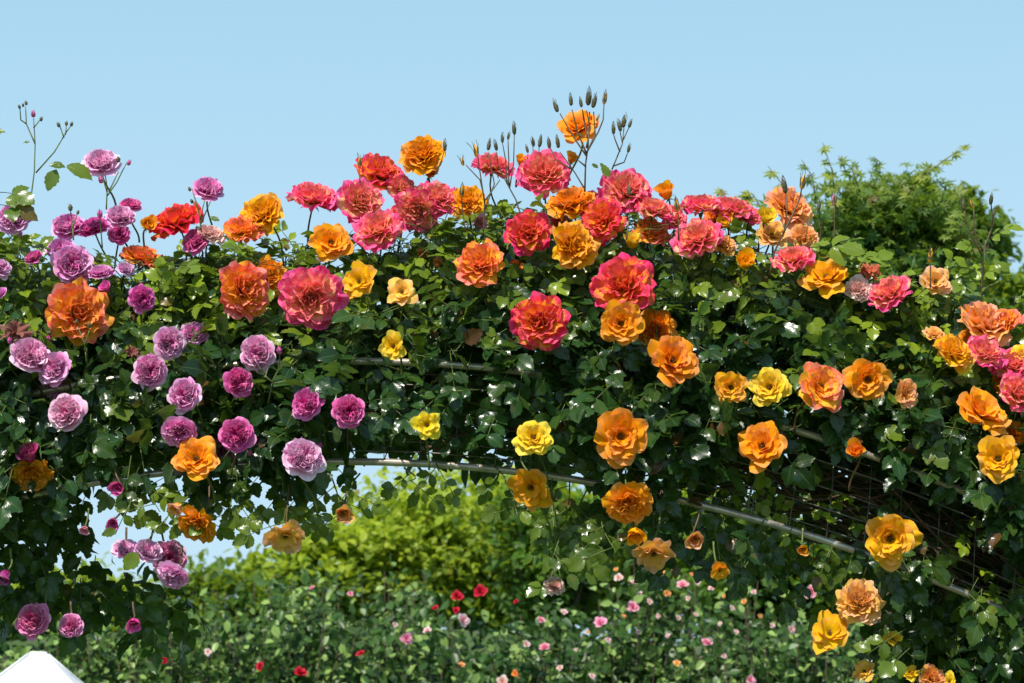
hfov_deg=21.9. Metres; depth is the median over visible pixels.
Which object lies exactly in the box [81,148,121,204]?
rose flower
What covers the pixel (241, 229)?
rose flower
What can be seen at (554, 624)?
rose shrub
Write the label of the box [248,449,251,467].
bud spray
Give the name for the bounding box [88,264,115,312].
rose flower
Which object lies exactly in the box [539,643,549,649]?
rose flower
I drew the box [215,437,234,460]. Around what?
rose flower
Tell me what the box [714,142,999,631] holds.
maple tree
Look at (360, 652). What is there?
rose flower
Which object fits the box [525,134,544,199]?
bud spray
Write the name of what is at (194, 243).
rose flower
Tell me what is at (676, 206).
bud spray
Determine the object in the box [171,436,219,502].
rose flower
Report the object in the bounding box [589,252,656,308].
rose flower
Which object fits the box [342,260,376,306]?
rose flower
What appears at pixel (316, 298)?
rose flower
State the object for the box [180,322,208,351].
rose flower
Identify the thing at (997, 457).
rose flower
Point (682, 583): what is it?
rose flower
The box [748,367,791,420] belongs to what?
rose flower
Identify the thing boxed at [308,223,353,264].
rose flower
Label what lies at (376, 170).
rose flower
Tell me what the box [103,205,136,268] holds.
rose flower
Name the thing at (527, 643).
rose flower
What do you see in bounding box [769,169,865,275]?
bud spray
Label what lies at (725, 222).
rose flower
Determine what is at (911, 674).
rose flower
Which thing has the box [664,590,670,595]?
rose flower
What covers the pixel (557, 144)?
bud spray
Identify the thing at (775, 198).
rose flower
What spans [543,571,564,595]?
rose flower
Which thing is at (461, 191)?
bud spray
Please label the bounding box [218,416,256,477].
rose flower
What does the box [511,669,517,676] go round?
rose flower
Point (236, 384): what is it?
rose flower
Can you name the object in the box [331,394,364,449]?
rose flower
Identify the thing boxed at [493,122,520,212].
bud spray
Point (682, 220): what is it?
rose flower
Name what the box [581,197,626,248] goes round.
rose flower
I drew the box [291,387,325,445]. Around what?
rose flower
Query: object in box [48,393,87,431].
rose flower
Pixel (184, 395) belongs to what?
rose flower
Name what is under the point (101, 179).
bud spray
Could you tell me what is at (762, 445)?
rose flower
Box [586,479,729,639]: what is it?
broadleaf tree
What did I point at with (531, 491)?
rose flower
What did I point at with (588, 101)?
bud spray
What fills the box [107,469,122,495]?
rose flower
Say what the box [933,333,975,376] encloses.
rose flower
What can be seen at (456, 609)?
rose flower
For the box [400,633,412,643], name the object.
rose flower
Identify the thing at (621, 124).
bud spray
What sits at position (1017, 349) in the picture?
rose flower
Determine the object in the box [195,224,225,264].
rose flower
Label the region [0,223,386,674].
climbing rose
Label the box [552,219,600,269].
rose flower
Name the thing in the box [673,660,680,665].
rose flower
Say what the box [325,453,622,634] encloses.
broadleaf tree
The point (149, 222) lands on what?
rose flower
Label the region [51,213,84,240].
rose flower
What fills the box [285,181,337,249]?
rose flower
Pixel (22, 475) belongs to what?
rose flower
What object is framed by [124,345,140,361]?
rose flower
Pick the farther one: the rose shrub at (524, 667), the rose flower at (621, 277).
the rose shrub at (524, 667)
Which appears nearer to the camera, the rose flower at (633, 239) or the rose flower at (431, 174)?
the rose flower at (633, 239)
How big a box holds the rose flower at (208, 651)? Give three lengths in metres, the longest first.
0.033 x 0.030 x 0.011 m
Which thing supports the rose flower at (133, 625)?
attached to the climbing rose at (127, 412)
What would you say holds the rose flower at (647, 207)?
attached to the climbing rose at (447, 316)
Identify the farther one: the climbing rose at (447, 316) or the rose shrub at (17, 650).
the rose shrub at (17, 650)
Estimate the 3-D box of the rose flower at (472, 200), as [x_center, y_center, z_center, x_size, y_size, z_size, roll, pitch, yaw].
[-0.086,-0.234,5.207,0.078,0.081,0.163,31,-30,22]
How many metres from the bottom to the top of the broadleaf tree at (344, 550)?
3.167 m
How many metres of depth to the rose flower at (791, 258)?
5.07 m
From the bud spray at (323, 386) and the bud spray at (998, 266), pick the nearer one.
the bud spray at (323, 386)
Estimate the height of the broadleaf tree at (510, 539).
3.421 m
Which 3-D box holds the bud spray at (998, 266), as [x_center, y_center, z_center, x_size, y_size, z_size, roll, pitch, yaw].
[0.901,-0.181,5.133,0.125,0.229,0.035,1,-9,-8]
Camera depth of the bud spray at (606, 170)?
5.01 m
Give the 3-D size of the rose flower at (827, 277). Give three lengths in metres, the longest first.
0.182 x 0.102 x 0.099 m
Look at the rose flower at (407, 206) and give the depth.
5.14 m
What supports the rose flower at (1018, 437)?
attached to the climbing rose at (977, 638)
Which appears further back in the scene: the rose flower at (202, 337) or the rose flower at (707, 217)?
the rose flower at (707, 217)
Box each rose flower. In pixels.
[0,203,30,256]
[0,259,11,298]
[0,287,6,314]
[0,319,33,369]
[0,548,12,585]
[8,445,53,491]
[9,337,49,398]
[14,589,50,640]
[15,442,40,490]
[24,250,42,285]
[38,351,71,390]
[40,382,67,398]
[44,237,74,283]
[45,276,114,346]
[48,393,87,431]
[50,244,94,282]
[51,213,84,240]
[58,601,83,637]
[77,217,114,275]
[79,508,89,534]
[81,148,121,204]
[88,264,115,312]
[98,280,111,312]
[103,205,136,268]
[105,513,120,529]
[107,223,130,270]
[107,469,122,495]
[111,527,136,558]
[114,262,134,296]
[118,245,162,268]
[119,198,141,242]
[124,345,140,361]
[126,602,140,632]
[127,283,155,324]
[131,352,167,394]
[133,530,162,562]
[140,214,157,246]
[149,203,203,277]
[153,326,186,368]
[153,515,187,573]
[156,545,189,588]
[161,415,197,447]
[167,376,204,431]
[167,487,190,515]
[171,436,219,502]
[177,472,217,543]
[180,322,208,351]
[182,229,209,256]
[191,176,223,224]
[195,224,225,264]
[205,648,211,655]
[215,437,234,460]
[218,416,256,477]
[219,260,269,331]
[222,214,264,243]
[222,367,252,401]
[237,192,284,266]
[240,334,275,402]
[255,254,286,297]
[256,661,262,670]
[262,484,304,553]
[278,265,349,343]
[282,438,326,515]
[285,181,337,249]
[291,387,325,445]
[294,666,307,674]
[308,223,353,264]
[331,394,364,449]
[334,492,354,523]
[336,177,384,255]
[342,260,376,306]
[351,208,406,275]
[354,152,403,190]
[356,650,363,655]
[378,330,406,374]
[385,172,414,231]
[387,277,417,321]
[390,205,401,258]
[394,178,438,233]
[398,134,445,182]
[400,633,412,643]
[410,411,439,469]
[417,247,427,267]
[418,179,455,241]
[423,626,431,632]
[426,170,437,178]
[433,256,442,272]
[448,185,488,238]
[451,590,463,599]
[453,238,504,294]
[453,607,459,613]
[458,613,469,626]
[471,152,514,229]
[471,213,486,239]
[474,584,487,596]
[496,675,507,682]
[503,209,551,282]
[506,456,553,511]
[509,291,570,367]
[510,259,523,281]
[511,420,553,483]
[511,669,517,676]
[514,148,570,203]
[515,153,527,186]
[524,640,530,646]
[537,616,544,622]
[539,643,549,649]
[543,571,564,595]
[545,185,595,220]
[549,216,569,240]
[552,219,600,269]
[556,109,598,174]
[567,150,579,184]
[580,190,597,216]
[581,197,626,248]
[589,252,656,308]
[594,407,647,470]
[594,617,606,626]
[597,168,652,241]
[600,299,644,381]
[601,466,652,524]
[614,573,622,580]
[623,232,640,256]
[626,522,646,545]
[627,601,638,611]
[631,216,671,277]
[631,513,675,574]
[633,196,676,245]
[637,308,677,345]
[647,335,699,386]
[652,179,673,220]
[661,205,686,254]
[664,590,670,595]
[669,218,723,281]
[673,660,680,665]
[677,580,688,587]
[679,193,725,218]
[684,508,703,549]
[702,638,712,644]
[703,211,722,257]
[710,235,737,280]
[710,541,729,580]
[712,196,755,256]
[714,371,748,402]
[716,211,732,256]
[735,247,755,303]
[738,206,760,236]
[738,420,787,505]
[746,675,755,682]
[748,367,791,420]
[756,221,790,264]
[757,207,777,251]
[763,186,813,255]
[770,246,815,299]
[788,223,818,280]
[788,625,794,633]
[793,361,844,433]
[797,258,847,323]
[797,528,808,555]
[804,585,815,597]
[811,587,848,654]
[835,578,885,625]
[842,358,891,406]
[844,274,872,302]
[845,437,865,491]
[851,651,874,681]
[857,263,880,301]
[865,514,923,572]
[866,275,912,353]
[882,625,902,646]
[895,378,917,410]
[903,646,920,682]
[918,646,944,682]
[919,265,951,316]
[922,326,944,366]
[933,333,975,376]
[944,665,955,682]
[956,301,1012,346]
[956,334,1008,413]
[956,386,1011,437]
[958,327,973,343]
[976,435,1019,483]
[991,347,1023,403]
[992,374,1001,393]
[995,308,1023,346]
[998,420,1023,446]
[999,370,1023,418]
[1010,344,1023,359]
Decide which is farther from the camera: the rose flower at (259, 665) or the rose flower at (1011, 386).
the rose flower at (259, 665)
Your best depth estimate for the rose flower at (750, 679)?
10.38 m
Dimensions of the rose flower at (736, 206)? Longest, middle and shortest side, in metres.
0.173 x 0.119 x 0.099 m
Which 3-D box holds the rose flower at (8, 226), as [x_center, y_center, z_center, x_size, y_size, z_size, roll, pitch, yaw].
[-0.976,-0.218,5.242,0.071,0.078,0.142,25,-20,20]
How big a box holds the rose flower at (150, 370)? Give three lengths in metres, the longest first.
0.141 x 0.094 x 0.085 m
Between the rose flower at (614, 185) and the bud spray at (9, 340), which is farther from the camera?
the rose flower at (614, 185)
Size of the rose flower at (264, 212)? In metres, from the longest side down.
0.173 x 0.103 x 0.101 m
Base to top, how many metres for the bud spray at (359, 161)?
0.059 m
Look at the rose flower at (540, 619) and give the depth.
10.34 m
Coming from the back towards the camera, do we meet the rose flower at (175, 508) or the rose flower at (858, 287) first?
the rose flower at (858, 287)
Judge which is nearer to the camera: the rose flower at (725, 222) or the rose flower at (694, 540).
the rose flower at (694, 540)
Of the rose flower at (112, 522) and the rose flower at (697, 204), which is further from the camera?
the rose flower at (697, 204)
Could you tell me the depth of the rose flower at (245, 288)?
5.00 m
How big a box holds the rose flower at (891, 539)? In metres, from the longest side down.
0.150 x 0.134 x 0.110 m
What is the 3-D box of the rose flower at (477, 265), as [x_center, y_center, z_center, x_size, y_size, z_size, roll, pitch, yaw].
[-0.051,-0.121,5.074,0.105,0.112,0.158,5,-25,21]
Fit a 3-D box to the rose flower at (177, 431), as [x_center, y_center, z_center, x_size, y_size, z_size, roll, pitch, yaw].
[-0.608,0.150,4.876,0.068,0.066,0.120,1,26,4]
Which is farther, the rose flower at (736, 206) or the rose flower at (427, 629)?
the rose flower at (427, 629)
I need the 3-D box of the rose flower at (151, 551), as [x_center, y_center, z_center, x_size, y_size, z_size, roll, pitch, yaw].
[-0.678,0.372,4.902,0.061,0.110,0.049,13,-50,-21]
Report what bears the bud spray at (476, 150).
attached to the climbing rose at (447, 316)
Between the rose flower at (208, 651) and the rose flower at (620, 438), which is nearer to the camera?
the rose flower at (620, 438)
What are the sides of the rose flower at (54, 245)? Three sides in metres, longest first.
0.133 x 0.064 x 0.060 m
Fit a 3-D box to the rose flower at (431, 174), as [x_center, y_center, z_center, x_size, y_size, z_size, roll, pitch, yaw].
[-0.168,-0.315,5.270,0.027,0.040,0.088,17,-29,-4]
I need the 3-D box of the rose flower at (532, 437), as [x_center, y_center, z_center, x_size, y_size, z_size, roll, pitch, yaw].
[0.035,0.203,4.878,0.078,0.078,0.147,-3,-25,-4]
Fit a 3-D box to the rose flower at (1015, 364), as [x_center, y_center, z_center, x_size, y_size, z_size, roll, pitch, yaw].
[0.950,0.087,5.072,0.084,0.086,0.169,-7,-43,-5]
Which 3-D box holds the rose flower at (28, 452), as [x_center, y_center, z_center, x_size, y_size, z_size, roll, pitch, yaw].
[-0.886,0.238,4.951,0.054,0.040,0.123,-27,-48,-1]
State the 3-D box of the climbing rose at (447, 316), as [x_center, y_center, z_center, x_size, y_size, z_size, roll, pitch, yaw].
[-0.053,0.112,5.278,1.053,0.854,0.894,0,-9,0]
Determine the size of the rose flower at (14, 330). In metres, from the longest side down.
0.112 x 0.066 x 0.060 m
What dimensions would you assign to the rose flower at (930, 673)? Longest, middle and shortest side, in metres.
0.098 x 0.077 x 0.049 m
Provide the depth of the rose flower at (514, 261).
5.20 m
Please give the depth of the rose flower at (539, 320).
4.90 m
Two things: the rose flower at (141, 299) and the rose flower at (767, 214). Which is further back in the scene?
the rose flower at (767, 214)
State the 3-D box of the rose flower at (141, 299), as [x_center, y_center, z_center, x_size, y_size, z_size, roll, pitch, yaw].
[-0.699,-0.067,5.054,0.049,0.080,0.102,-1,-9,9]
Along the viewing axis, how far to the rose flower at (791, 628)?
10.36 m
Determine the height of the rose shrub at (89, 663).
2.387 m
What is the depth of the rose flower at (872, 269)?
5.09 m
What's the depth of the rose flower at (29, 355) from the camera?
4.91 m
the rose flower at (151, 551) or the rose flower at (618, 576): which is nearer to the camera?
the rose flower at (151, 551)
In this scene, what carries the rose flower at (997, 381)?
attached to the climbing rose at (977, 638)
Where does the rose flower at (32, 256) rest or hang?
attached to the climbing rose at (127, 412)
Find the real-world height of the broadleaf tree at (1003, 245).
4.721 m
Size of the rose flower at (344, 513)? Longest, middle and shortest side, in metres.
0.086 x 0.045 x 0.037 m
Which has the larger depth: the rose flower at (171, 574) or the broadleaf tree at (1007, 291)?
the broadleaf tree at (1007, 291)
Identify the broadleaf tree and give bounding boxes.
[0,551,159,641]
[111,547,290,630]
[205,520,413,640]
[305,505,479,641]
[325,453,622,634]
[452,475,632,639]
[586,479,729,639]
[647,490,864,639]
[832,544,933,623]
[936,180,1023,284]
[951,254,1023,341]
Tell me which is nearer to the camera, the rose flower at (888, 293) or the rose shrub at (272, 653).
the rose flower at (888, 293)
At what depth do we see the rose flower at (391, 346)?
4.91 m
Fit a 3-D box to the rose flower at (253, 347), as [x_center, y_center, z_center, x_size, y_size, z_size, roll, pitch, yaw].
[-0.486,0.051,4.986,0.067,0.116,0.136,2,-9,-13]
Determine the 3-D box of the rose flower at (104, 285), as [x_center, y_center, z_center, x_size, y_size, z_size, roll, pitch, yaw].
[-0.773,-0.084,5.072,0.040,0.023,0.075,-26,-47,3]
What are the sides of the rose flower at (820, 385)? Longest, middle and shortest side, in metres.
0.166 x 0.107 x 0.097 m
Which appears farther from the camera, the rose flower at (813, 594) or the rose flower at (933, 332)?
the rose flower at (813, 594)
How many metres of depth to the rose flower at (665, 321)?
5.06 m
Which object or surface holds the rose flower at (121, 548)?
attached to the climbing rose at (127, 412)
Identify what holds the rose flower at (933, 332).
attached to the climbing rose at (977, 638)
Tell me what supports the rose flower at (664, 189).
attached to the climbing rose at (447, 316)
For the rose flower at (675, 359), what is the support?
attached to the climbing rose at (447, 316)
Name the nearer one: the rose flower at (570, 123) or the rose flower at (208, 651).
the rose flower at (570, 123)
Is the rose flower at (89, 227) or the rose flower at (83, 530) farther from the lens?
the rose flower at (89, 227)
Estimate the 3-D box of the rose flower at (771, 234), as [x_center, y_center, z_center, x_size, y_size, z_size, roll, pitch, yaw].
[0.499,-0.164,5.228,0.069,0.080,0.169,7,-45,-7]
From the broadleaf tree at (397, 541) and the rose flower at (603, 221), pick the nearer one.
the rose flower at (603, 221)
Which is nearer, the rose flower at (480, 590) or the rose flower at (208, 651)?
the rose flower at (208, 651)
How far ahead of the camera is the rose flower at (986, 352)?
4.99 m
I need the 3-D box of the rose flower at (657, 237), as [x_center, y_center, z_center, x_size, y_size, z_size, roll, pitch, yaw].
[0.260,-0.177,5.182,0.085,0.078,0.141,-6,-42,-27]
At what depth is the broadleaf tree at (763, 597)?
16.57 m
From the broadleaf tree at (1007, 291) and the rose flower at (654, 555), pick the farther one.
the broadleaf tree at (1007, 291)
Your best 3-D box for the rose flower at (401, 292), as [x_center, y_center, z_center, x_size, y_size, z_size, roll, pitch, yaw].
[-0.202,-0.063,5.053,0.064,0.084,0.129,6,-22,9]
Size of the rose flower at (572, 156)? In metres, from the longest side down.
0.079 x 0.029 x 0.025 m
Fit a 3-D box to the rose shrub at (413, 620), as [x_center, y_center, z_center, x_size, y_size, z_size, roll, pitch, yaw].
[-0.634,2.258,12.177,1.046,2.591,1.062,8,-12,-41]
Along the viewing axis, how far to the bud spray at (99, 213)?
5.01 m
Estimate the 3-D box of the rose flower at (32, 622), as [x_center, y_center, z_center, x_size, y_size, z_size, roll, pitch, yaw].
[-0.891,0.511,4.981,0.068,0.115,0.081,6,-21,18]
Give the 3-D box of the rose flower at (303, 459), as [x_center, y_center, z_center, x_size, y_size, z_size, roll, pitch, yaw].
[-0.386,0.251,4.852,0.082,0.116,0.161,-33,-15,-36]
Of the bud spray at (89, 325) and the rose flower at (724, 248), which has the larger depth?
the rose flower at (724, 248)
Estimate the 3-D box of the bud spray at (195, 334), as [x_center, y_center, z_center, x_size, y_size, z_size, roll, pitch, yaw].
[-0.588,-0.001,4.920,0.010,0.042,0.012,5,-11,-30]
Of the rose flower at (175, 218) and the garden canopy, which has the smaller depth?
the rose flower at (175, 218)
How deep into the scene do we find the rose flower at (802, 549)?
4.83 m
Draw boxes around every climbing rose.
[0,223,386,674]
[221,193,760,599]
[612,214,1023,682]
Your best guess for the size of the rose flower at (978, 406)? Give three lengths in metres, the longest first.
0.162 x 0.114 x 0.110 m
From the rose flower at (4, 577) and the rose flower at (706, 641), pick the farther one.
the rose flower at (706, 641)
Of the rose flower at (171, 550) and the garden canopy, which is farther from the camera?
the garden canopy
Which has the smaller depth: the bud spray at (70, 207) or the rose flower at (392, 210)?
the bud spray at (70, 207)
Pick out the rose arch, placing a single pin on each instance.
(568, 477)
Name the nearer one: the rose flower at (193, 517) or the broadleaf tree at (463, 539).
the rose flower at (193, 517)
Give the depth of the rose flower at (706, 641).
10.36 m
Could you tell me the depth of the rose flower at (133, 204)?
5.25 m
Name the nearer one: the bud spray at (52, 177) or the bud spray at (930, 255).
the bud spray at (930, 255)
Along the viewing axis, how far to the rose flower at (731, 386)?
4.87 m
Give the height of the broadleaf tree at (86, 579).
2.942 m
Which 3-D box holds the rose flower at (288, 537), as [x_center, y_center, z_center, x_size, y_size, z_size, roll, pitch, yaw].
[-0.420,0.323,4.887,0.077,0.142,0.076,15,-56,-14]
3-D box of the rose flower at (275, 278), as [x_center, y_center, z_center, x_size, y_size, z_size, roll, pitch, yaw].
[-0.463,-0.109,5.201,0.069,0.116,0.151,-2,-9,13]
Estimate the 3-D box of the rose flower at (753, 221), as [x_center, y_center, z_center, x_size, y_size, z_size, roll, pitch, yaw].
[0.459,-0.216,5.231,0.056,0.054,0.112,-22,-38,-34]
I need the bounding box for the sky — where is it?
[0,0,1023,644]
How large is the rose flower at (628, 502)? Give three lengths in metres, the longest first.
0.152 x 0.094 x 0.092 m
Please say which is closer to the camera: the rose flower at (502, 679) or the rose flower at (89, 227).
the rose flower at (89, 227)
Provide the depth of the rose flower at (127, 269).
5.11 m
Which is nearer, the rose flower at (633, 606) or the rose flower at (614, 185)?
the rose flower at (614, 185)
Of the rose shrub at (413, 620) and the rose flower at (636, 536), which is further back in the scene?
the rose shrub at (413, 620)
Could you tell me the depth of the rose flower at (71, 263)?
5.11 m
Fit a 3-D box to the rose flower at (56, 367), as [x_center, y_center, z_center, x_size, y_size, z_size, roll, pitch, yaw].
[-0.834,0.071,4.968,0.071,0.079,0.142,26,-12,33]
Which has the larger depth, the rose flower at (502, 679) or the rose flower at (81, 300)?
the rose flower at (502, 679)
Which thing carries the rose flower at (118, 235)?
attached to the climbing rose at (127, 412)
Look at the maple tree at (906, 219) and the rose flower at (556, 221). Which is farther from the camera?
the maple tree at (906, 219)
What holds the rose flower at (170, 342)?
attached to the climbing rose at (127, 412)
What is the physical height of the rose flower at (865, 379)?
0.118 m
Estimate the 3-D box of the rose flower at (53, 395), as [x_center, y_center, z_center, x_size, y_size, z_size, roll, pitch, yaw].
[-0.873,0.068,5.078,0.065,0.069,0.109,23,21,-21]
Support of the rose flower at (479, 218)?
attached to the climbing rose at (447, 316)
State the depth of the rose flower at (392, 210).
5.25 m
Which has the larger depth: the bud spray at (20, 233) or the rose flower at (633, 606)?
the rose flower at (633, 606)
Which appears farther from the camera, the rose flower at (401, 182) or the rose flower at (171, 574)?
the rose flower at (401, 182)
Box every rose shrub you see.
[0,644,87,672]
[28,580,241,682]
[127,563,394,682]
[242,554,489,682]
[389,600,589,682]
[500,585,717,682]
[573,558,806,682]
[654,585,877,682]
[828,625,912,680]
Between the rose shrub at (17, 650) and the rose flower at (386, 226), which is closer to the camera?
the rose flower at (386, 226)
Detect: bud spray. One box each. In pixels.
[0,128,37,221]
[7,336,11,351]
[17,230,22,263]
[18,101,92,191]
[68,204,79,239]
[75,318,91,363]
[97,209,102,247]
[98,156,131,209]
[188,187,218,231]
[193,330,197,351]
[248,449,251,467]
[263,345,342,403]
[357,153,363,182]
[436,138,446,172]
[457,138,499,239]
[460,182,465,231]
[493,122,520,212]
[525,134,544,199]
[547,134,583,187]
[553,86,606,191]
[600,163,630,239]
[612,114,632,169]
[674,196,679,239]
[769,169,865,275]
[816,189,838,259]
[928,245,937,287]
[949,191,1009,301]
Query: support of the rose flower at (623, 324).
attached to the climbing rose at (447, 316)
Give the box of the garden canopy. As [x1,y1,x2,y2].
[0,651,82,682]
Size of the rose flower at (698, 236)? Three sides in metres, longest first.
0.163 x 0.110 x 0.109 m
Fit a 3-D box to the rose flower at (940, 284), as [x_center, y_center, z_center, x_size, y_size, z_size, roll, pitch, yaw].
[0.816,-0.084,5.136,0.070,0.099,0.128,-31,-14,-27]
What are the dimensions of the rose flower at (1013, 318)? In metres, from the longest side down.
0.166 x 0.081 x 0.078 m
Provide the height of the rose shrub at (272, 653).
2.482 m
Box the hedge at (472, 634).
[0,615,878,682]
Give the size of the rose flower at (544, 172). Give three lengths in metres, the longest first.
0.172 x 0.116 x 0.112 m
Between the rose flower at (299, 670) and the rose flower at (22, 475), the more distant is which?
the rose flower at (299, 670)
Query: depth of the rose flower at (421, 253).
5.21 m
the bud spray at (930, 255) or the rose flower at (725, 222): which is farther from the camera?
the rose flower at (725, 222)
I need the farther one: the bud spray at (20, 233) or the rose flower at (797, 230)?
the rose flower at (797, 230)
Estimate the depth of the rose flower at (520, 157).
5.22 m
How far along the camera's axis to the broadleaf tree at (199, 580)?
15.86 m
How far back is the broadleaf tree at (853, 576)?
16.54 m
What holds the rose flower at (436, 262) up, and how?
attached to the climbing rose at (447, 316)
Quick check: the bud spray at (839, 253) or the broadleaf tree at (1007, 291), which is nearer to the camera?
the bud spray at (839, 253)
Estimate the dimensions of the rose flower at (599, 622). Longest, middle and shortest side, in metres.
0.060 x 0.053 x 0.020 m
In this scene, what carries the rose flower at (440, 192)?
attached to the climbing rose at (447, 316)
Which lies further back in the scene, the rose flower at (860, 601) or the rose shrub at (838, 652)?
the rose shrub at (838, 652)
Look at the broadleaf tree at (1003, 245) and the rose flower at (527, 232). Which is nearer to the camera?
the rose flower at (527, 232)
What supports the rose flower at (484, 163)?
attached to the climbing rose at (447, 316)
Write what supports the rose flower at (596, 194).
attached to the climbing rose at (447, 316)
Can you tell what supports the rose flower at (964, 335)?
attached to the climbing rose at (977, 638)
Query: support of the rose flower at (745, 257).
attached to the climbing rose at (977, 638)
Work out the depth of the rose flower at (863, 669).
4.97 m
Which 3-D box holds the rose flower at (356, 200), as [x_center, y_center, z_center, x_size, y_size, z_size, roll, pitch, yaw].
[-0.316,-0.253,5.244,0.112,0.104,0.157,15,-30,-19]
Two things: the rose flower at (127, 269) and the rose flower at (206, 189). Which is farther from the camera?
the rose flower at (206, 189)
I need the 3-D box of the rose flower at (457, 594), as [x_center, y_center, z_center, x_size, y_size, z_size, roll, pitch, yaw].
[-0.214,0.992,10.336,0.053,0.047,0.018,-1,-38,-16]
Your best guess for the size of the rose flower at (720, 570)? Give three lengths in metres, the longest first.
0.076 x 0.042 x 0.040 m
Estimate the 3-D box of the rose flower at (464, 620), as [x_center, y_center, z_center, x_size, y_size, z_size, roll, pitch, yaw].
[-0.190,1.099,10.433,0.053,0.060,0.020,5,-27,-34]
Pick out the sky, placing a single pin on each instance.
(256, 97)
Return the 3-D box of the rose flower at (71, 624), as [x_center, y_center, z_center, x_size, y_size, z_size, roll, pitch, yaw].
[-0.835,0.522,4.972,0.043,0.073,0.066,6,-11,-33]
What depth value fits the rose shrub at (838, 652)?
12.13 m
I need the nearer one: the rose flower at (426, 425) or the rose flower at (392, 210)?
the rose flower at (426, 425)
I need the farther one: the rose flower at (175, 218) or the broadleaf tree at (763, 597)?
the broadleaf tree at (763, 597)
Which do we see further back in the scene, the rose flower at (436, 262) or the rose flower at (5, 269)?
the rose flower at (436, 262)
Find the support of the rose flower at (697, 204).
attached to the climbing rose at (977, 638)
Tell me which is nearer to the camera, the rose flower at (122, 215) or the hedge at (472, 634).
the rose flower at (122, 215)
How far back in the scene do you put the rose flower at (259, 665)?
10.29 m
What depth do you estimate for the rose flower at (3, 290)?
4.99 m
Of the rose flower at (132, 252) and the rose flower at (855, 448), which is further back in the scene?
the rose flower at (132, 252)
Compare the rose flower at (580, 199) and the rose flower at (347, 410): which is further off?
the rose flower at (580, 199)
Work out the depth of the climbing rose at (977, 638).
5.03 m
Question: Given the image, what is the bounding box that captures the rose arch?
[14,357,1023,620]
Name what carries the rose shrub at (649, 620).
on the ground
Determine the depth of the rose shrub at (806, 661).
11.45 m
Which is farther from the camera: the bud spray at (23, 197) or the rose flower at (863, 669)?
the bud spray at (23, 197)
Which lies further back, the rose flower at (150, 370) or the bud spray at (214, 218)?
the bud spray at (214, 218)
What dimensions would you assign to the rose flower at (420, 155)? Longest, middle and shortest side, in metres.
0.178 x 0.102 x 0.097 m
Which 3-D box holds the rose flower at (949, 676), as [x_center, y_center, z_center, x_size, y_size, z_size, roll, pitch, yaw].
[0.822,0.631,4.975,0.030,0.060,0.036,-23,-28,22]
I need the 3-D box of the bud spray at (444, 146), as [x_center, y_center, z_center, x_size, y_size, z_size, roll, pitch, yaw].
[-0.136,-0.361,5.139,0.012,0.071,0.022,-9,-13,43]
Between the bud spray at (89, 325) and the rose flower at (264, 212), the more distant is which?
the rose flower at (264, 212)
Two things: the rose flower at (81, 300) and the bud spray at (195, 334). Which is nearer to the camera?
the bud spray at (195, 334)
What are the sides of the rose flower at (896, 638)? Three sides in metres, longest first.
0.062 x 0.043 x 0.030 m
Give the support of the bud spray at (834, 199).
attached to the climbing rose at (977, 638)
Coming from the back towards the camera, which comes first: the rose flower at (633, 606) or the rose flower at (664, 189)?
the rose flower at (633, 606)
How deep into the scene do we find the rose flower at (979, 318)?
5.06 m
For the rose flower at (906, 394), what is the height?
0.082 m
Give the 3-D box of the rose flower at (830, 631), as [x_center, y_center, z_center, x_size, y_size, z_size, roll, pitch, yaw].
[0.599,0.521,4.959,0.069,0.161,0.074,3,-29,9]
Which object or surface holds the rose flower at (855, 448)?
attached to the climbing rose at (977, 638)
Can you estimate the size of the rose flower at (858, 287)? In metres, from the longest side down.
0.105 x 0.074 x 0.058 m

